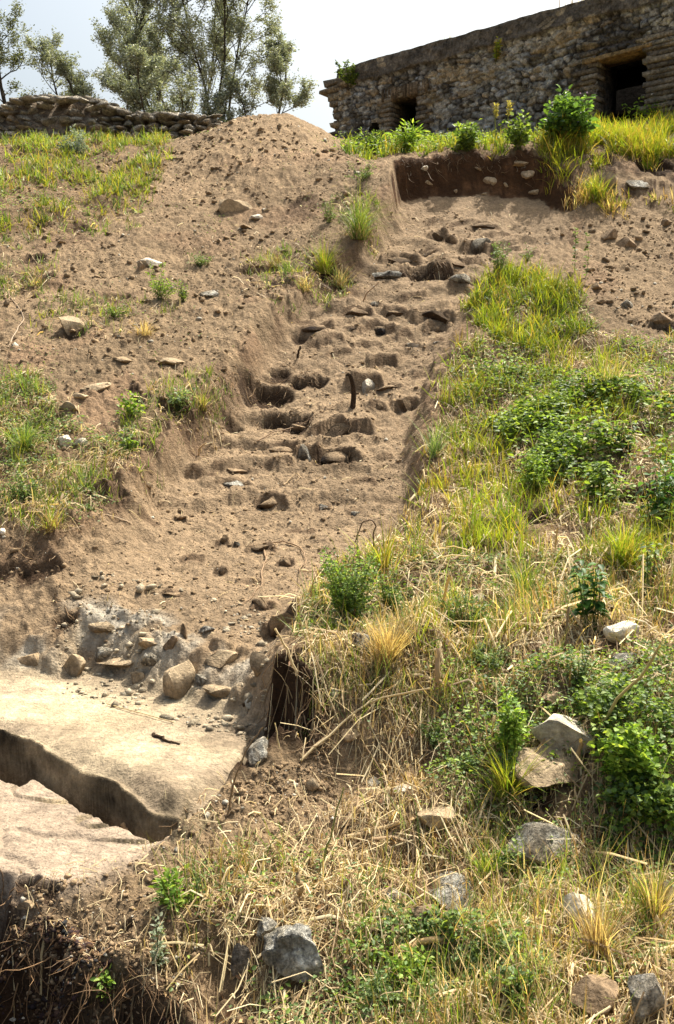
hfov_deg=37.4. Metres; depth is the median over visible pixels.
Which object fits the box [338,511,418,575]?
grass tuft
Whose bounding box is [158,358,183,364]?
field stone
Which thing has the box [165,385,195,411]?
bushy weed
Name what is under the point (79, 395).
field stone
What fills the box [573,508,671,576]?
grass tuft
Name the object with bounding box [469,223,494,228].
step stone
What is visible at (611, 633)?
field stone
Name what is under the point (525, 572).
grass tuft
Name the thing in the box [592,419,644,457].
nettle
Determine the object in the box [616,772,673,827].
bushy weed
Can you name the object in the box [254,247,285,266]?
grass tuft
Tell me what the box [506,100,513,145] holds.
seed stalk
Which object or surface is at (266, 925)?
field stone
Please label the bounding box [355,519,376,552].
dead stem
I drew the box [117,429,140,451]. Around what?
bushy weed
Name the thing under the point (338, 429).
step stone
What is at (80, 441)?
field stone
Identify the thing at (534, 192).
section stone
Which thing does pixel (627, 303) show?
field stone
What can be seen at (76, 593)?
mortar rubble
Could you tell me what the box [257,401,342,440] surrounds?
exposed root
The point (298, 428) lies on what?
step stone
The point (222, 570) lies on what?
step stone
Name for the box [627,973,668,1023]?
field stone
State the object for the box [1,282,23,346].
exposed root
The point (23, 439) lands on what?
grass tuft
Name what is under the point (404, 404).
step stone
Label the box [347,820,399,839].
straw stalk
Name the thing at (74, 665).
masonry stone
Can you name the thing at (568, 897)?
field stone
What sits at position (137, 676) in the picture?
masonry stone
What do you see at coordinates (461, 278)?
step stone
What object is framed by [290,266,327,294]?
grass tuft
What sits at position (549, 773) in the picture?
field stone
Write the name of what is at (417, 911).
field stone
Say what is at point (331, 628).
grass tuft
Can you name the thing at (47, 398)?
field stone
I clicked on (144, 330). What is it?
grass tuft
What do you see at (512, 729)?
bushy weed
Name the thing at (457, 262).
step stone
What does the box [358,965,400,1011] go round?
bushy weed
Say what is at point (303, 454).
step stone
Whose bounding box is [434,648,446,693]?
wooden stake
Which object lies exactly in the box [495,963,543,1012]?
bushy weed
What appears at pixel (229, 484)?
step stone
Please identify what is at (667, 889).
field stone
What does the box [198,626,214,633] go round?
masonry stone
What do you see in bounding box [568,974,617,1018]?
field stone
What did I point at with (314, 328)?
step stone
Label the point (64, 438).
field stone
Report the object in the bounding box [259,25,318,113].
olive tree
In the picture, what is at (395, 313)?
step stone
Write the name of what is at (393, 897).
field stone
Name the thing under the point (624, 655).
field stone
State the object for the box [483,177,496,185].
section stone
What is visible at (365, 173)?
bushy weed
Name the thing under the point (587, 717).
straw stalk
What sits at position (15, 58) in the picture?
olive tree
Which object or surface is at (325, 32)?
sky
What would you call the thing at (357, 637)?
field stone
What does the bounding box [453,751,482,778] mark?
bushy weed
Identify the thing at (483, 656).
bushy weed
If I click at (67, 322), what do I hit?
field stone
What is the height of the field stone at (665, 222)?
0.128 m
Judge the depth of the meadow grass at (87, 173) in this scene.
10.88 m
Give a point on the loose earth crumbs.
(202, 299)
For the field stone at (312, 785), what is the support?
on the hillside ground at (84, 777)
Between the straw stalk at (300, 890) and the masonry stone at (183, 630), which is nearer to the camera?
the straw stalk at (300, 890)
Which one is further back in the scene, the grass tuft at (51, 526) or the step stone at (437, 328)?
the step stone at (437, 328)
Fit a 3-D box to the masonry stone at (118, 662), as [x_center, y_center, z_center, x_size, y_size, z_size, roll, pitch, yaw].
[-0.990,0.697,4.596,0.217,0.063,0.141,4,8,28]
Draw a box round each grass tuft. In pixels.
[0,411,57,452]
[8,268,48,286]
[29,497,74,532]
[129,317,157,339]
[191,381,226,410]
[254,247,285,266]
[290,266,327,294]
[291,235,353,273]
[316,609,349,633]
[321,255,362,291]
[324,180,400,239]
[336,606,427,681]
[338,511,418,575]
[407,401,460,458]
[455,829,524,886]
[457,733,574,815]
[482,539,568,599]
[538,874,669,974]
[573,169,615,200]
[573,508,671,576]
[575,347,649,400]
[598,837,673,940]
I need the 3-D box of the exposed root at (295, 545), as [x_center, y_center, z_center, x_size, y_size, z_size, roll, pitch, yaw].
[-0.153,0.252,5.127,0.180,0.104,0.857,-3,8,-24]
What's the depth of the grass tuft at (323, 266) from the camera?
8.79 m
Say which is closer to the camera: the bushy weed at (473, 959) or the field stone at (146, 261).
the bushy weed at (473, 959)
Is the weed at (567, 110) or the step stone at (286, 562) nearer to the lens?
the step stone at (286, 562)
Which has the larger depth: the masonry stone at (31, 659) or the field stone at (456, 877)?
the masonry stone at (31, 659)
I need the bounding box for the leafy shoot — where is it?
[621,96,660,120]
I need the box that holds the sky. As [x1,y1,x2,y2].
[0,0,580,132]
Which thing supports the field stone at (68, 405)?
on the hillside ground at (84, 777)
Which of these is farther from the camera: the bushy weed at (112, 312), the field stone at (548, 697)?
the bushy weed at (112, 312)
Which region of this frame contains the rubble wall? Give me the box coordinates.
[0,94,221,142]
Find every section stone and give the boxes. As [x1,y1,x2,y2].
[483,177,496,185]
[513,161,528,165]
[521,170,534,178]
[528,189,538,194]
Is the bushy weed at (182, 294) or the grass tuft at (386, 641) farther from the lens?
the bushy weed at (182, 294)
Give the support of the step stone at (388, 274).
on the hillside ground at (84, 777)
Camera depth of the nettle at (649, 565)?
4.17 m
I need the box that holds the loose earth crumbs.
[0,115,673,594]
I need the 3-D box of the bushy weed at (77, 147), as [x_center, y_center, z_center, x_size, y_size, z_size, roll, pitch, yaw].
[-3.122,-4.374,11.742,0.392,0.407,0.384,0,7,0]
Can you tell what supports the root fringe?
hanging from the hillside ground at (84, 777)
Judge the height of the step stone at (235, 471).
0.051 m
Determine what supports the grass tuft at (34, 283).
on the hillside ground at (84, 777)
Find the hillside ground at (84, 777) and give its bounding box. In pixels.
[0,113,673,1023]
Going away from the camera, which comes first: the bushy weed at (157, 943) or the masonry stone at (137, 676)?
the bushy weed at (157, 943)
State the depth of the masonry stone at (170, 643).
4.45 m
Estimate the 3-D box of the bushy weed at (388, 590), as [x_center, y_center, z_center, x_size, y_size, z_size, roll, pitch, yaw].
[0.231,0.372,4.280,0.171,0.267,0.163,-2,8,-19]
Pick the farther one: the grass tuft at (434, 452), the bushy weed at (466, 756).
the grass tuft at (434, 452)
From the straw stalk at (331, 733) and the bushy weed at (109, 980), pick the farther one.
the straw stalk at (331, 733)
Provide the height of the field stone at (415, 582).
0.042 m
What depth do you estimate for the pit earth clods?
2.76 m
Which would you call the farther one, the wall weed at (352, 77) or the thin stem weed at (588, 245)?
the wall weed at (352, 77)
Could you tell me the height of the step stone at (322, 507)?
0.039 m
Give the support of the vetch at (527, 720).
on the hillside ground at (84, 777)
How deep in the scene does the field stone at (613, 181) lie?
9.84 m
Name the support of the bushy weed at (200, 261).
on the hillside ground at (84, 777)
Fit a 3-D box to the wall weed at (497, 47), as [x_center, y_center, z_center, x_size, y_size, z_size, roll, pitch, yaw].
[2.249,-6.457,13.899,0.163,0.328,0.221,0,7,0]
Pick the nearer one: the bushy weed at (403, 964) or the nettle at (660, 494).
the bushy weed at (403, 964)
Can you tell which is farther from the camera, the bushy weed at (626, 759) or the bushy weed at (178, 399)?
the bushy weed at (178, 399)
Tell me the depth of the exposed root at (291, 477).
6.24 m
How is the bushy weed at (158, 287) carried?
on the hillside ground at (84, 777)
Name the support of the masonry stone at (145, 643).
on the hillside ground at (84, 777)
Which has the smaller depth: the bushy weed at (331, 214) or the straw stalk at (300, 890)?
the straw stalk at (300, 890)
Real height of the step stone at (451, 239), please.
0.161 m
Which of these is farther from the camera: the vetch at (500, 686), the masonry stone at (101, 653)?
the masonry stone at (101, 653)
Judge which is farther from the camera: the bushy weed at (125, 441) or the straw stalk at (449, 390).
the straw stalk at (449, 390)
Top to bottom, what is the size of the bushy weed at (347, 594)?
0.370 m
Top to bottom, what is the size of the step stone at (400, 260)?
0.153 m
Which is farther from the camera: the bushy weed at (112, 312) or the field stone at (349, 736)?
the bushy weed at (112, 312)
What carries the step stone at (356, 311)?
on the hillside ground at (84, 777)
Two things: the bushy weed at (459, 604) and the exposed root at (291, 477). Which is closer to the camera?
the bushy weed at (459, 604)
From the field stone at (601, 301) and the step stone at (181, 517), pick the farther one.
the field stone at (601, 301)
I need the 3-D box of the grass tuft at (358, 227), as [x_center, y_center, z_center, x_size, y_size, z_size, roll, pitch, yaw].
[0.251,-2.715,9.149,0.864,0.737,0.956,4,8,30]
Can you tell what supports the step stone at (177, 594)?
on the hillside ground at (84, 777)
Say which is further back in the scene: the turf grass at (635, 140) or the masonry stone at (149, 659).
the turf grass at (635, 140)
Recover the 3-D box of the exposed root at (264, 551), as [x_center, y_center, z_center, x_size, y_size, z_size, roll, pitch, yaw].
[-0.400,0.320,5.122,0.067,0.179,0.661,1,7,4]
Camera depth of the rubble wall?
13.38 m
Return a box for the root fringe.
[0,150,544,1023]
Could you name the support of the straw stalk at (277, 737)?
on the hillside ground at (84, 777)
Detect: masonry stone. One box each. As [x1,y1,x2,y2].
[17,652,38,665]
[62,654,85,676]
[87,622,114,632]
[95,647,112,660]
[98,658,133,666]
[131,671,144,684]
[138,637,157,648]
[141,653,157,666]
[163,636,177,649]
[163,659,195,699]
[180,623,187,638]
[195,674,207,686]
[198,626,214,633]
[202,684,230,697]
[205,650,237,667]
[246,736,267,766]
[249,651,266,676]
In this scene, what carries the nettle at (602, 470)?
on the hillside ground at (84, 777)
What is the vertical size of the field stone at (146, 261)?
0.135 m
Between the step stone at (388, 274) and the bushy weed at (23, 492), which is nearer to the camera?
the bushy weed at (23, 492)
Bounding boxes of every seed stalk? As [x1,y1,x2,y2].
[492,102,498,140]
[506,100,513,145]
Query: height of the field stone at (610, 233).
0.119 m
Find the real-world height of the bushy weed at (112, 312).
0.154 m
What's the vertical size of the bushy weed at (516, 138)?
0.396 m
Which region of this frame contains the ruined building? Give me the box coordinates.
[319,0,673,142]
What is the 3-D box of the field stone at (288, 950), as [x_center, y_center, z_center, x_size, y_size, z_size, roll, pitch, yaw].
[-0.112,1.140,2.594,0.172,0.147,0.158,0,7,0]
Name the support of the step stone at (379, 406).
on the hillside ground at (84, 777)
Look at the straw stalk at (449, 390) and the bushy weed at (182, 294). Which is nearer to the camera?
the straw stalk at (449, 390)
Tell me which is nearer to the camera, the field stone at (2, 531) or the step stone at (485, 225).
the field stone at (2, 531)
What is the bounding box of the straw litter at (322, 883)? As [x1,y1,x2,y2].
[0,117,673,1023]
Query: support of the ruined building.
on the hillside ground at (84, 777)
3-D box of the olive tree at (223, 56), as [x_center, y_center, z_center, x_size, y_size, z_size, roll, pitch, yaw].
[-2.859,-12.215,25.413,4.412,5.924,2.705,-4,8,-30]
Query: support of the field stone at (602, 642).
on the hillside ground at (84, 777)
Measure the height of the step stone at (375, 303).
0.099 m
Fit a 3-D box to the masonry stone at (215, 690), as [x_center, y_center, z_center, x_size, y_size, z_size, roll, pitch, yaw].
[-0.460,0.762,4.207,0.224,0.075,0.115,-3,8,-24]
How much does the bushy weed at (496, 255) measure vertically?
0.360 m
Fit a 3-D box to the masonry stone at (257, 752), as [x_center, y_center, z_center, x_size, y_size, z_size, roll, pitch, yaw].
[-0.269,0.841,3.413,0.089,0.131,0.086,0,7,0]
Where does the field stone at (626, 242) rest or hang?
on the hillside ground at (84, 777)
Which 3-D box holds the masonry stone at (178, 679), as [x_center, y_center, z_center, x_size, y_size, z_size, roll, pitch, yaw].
[-0.678,0.724,4.279,0.141,0.170,0.154,0,7,0]
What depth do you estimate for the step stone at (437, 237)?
9.42 m
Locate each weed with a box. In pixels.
[4,471,43,501]
[57,124,89,154]
[90,965,116,1002]
[101,300,128,317]
[114,389,145,417]
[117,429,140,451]
[145,260,177,300]
[148,863,195,911]
[149,912,169,970]
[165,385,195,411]
[174,279,188,302]
[187,251,213,266]
[317,194,335,222]
[318,544,381,630]
[334,59,359,87]
[344,159,375,182]
[354,127,391,153]
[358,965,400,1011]
[373,943,444,988]
[376,567,412,617]
[382,118,430,151]
[418,714,453,748]
[425,637,439,651]
[431,587,492,634]
[452,118,481,151]
[452,935,501,979]
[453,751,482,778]
[458,638,520,670]
[490,239,510,277]
[492,685,531,758]
[493,36,502,63]
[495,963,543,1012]
[498,109,532,149]
[514,445,555,494]
[519,243,536,262]
[538,84,599,142]
[572,228,578,272]
[583,232,589,274]
[586,721,668,787]
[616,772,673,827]
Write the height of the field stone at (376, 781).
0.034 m
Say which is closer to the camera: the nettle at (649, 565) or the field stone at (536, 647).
the field stone at (536, 647)
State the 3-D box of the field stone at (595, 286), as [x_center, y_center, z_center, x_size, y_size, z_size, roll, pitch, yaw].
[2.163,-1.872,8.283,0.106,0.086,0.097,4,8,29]
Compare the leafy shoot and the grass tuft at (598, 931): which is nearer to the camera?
the grass tuft at (598, 931)
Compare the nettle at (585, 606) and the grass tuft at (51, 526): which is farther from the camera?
the grass tuft at (51, 526)
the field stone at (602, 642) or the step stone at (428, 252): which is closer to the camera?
the field stone at (602, 642)
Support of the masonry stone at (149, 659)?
on the hillside ground at (84, 777)
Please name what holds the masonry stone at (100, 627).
on the hillside ground at (84, 777)
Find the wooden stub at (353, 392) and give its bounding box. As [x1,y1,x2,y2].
[345,372,355,408]
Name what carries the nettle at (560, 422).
on the hillside ground at (84, 777)
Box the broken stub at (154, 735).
[152,732,179,744]
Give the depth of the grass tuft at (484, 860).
2.92 m
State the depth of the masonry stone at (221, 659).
4.29 m
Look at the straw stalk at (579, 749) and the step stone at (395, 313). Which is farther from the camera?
the step stone at (395, 313)
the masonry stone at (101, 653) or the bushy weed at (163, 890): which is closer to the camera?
the bushy weed at (163, 890)
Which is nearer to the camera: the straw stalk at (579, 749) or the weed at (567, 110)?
the straw stalk at (579, 749)
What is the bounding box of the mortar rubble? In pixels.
[56,571,268,741]
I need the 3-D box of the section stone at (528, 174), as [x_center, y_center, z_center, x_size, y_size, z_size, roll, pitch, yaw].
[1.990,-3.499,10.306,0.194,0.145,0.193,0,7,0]
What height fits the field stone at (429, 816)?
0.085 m
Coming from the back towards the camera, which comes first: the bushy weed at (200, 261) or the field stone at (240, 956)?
the bushy weed at (200, 261)
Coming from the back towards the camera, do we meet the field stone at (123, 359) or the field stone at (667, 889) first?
the field stone at (123, 359)
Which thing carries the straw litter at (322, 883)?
on the hillside ground at (84, 777)
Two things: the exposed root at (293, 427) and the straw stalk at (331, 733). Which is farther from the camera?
the exposed root at (293, 427)
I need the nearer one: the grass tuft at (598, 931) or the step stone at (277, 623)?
the grass tuft at (598, 931)
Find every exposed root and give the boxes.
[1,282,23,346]
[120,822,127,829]
[227,727,262,814]
[242,549,266,604]
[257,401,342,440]
[263,540,315,571]
[283,473,300,484]
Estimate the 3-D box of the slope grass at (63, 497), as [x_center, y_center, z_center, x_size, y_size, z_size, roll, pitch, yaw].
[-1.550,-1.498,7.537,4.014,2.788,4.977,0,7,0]
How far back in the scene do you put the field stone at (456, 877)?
2.88 m
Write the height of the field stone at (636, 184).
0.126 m
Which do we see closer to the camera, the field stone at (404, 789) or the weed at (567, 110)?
the field stone at (404, 789)
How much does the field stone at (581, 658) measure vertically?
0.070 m
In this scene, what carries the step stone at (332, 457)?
on the hillside ground at (84, 777)
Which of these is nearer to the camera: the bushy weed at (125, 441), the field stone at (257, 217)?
the bushy weed at (125, 441)
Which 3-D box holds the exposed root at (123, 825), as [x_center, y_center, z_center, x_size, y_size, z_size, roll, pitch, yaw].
[-0.695,1.078,3.366,0.072,0.060,0.019,0,7,0]
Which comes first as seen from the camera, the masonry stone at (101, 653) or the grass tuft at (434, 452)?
the masonry stone at (101, 653)
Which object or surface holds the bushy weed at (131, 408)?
on the hillside ground at (84, 777)
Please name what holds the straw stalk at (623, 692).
on the hillside ground at (84, 777)
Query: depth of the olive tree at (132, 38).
25.42 m
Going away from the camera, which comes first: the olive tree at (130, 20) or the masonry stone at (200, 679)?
the masonry stone at (200, 679)
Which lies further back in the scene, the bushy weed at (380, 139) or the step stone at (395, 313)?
the bushy weed at (380, 139)
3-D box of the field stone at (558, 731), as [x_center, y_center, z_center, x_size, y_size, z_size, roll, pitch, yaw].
[0.763,0.718,3.246,0.216,0.114,0.142,5,9,35]
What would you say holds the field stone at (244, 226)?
on the hillside ground at (84, 777)
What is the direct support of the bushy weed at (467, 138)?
on the hillside ground at (84, 777)
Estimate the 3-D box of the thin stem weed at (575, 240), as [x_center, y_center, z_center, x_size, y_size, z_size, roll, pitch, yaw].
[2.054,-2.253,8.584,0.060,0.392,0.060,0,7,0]
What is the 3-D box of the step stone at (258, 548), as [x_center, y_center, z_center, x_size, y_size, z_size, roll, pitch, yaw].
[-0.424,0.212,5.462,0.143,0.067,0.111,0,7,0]
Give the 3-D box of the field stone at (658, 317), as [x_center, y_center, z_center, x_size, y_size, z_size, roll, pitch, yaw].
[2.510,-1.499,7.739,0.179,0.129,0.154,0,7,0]
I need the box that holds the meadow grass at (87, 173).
[0,124,176,241]
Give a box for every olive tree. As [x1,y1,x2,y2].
[0,0,39,103]
[20,25,104,98]
[89,0,199,110]
[89,0,244,114]
[142,0,314,116]
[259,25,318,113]
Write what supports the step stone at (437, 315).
on the hillside ground at (84, 777)
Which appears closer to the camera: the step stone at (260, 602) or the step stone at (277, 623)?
the step stone at (277, 623)
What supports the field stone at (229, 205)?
on the hillside ground at (84, 777)
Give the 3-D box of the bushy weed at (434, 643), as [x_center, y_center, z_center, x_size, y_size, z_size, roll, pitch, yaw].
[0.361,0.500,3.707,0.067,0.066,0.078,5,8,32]
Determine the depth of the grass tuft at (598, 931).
2.51 m
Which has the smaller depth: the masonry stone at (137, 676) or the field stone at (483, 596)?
the field stone at (483, 596)
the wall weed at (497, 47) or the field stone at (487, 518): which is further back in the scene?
the wall weed at (497, 47)
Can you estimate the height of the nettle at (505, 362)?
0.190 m
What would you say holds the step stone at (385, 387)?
on the hillside ground at (84, 777)
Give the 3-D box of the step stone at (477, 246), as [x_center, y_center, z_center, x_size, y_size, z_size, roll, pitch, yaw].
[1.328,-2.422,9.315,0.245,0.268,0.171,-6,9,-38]
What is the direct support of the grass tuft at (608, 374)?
on the hillside ground at (84, 777)
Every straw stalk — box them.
[107,703,173,722]
[274,628,297,675]
[275,723,279,748]
[295,868,303,900]
[300,688,429,760]
[319,787,343,873]
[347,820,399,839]
[392,919,497,952]
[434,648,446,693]
[448,374,450,407]
[529,696,673,735]
[576,739,583,769]
[592,645,660,740]
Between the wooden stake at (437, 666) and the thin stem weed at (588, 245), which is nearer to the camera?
the wooden stake at (437, 666)
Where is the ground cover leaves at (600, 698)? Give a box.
[0,120,673,1023]
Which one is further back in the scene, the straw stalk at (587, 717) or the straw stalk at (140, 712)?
the straw stalk at (140, 712)
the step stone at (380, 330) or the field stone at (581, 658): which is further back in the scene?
the step stone at (380, 330)
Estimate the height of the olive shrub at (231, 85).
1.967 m
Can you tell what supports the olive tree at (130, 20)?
on the hillside ground at (84, 777)
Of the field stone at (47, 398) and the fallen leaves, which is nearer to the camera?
the fallen leaves
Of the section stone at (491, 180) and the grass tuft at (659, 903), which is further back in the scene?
the section stone at (491, 180)
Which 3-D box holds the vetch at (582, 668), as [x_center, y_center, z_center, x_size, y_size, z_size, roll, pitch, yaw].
[0.847,0.552,3.438,0.110,0.193,0.094,0,7,0]
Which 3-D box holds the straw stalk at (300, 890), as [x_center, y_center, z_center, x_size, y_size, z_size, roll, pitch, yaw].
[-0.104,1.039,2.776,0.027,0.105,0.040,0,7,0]
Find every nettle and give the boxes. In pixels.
[497,353,522,373]
[543,414,587,446]
[568,559,615,631]
[573,461,625,506]
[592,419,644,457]
[633,459,673,525]
[636,541,664,590]
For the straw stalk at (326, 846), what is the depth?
2.93 m
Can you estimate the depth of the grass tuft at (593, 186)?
9.73 m
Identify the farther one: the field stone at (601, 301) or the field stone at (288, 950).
the field stone at (601, 301)
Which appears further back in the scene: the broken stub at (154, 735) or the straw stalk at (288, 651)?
the broken stub at (154, 735)
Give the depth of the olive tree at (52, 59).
25.92 m
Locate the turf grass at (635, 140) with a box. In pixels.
[336,104,673,218]
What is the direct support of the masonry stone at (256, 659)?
on the hillside ground at (84, 777)
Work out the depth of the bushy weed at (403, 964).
2.51 m
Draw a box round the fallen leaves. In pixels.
[164,554,673,1023]
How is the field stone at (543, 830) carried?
on the hillside ground at (84, 777)
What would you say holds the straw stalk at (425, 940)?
on the hillside ground at (84, 777)
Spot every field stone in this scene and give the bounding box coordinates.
[0,528,5,535]
[17,900,33,909]
[39,396,56,401]
[57,435,73,446]
[58,315,84,334]
[60,401,77,410]
[73,392,88,398]
[75,438,87,444]
[80,382,111,390]
[114,356,132,362]
[137,258,162,267]
[137,261,144,269]
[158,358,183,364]
[199,290,218,297]
[219,199,252,213]
[230,943,250,977]
[240,224,252,228]
[250,214,262,219]
[256,917,276,940]
[261,923,323,981]
[305,778,319,791]
[341,728,358,742]
[351,632,374,650]
[368,776,378,786]
[381,889,407,902]
[393,784,411,793]
[410,578,424,584]
[411,904,441,920]
[417,806,454,831]
[428,871,475,911]
[470,513,496,522]
[473,594,484,602]
[507,821,581,866]
[512,745,581,787]
[531,642,551,652]
[531,713,596,754]
[542,690,569,705]
[561,892,594,927]
[564,653,591,665]
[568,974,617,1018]
[588,638,609,651]
[590,282,602,289]
[597,299,605,303]
[598,170,617,188]
[601,228,617,239]
[603,620,639,644]
[609,651,640,671]
[616,237,636,247]
[620,299,632,307]
[625,180,649,188]
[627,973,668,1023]
[650,311,671,323]
[655,881,673,901]
[661,218,672,225]
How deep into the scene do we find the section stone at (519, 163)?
10.26 m
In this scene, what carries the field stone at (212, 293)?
on the hillside ground at (84, 777)
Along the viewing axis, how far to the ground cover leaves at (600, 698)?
3.43 m
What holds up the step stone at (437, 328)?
on the hillside ground at (84, 777)
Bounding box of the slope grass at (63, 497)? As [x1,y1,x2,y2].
[0,190,382,547]
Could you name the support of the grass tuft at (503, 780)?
on the hillside ground at (84, 777)
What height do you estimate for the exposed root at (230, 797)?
0.297 m
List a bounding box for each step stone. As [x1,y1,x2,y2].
[163,592,180,596]
[177,515,186,520]
[219,566,226,575]
[220,534,228,543]
[223,481,243,487]
[226,468,247,473]
[247,544,268,552]
[251,597,269,610]
[256,496,277,508]
[269,446,293,452]
[269,613,294,637]
[280,557,291,566]
[291,424,303,432]
[298,444,310,461]
[302,325,325,332]
[318,504,327,509]
[321,452,347,463]
[324,417,360,436]
[346,307,367,315]
[362,379,374,393]
[371,301,378,306]
[372,270,401,278]
[374,326,385,335]
[376,385,396,390]
[376,403,382,409]
[386,310,402,316]
[388,257,411,263]
[397,396,413,411]
[406,343,418,347]
[422,310,447,323]
[423,249,434,256]
[430,325,442,332]
[432,232,442,241]
[441,258,466,266]
[445,234,456,243]
[449,273,469,283]
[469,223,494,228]
[471,238,490,254]
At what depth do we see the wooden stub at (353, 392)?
7.02 m
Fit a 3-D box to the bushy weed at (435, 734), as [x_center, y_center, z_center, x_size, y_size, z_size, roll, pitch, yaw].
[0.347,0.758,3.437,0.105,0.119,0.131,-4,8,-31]
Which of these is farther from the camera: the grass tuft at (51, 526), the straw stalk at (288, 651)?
the grass tuft at (51, 526)
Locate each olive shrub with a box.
[96,43,201,113]
[195,63,260,122]
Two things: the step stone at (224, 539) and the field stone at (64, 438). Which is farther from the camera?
the field stone at (64, 438)
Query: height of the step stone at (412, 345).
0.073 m
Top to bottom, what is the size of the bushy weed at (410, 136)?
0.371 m
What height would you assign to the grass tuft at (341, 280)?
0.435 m
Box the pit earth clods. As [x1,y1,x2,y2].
[0,915,166,1023]
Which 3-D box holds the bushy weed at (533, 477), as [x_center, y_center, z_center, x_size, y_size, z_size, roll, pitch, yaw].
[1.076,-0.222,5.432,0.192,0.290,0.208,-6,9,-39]
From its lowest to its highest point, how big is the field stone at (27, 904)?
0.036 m
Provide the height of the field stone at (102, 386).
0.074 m
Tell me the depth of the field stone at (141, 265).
8.66 m
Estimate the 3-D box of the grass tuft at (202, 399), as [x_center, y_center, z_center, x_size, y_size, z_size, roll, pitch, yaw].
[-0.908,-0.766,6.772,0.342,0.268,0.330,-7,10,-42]
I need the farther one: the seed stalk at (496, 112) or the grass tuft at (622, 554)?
the seed stalk at (496, 112)
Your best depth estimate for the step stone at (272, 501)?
6.01 m
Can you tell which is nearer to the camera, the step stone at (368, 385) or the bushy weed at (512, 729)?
the bushy weed at (512, 729)
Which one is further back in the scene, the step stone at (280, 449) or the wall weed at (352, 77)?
the wall weed at (352, 77)
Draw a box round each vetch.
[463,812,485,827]
[481,673,525,710]
[521,717,538,736]
[566,644,600,691]

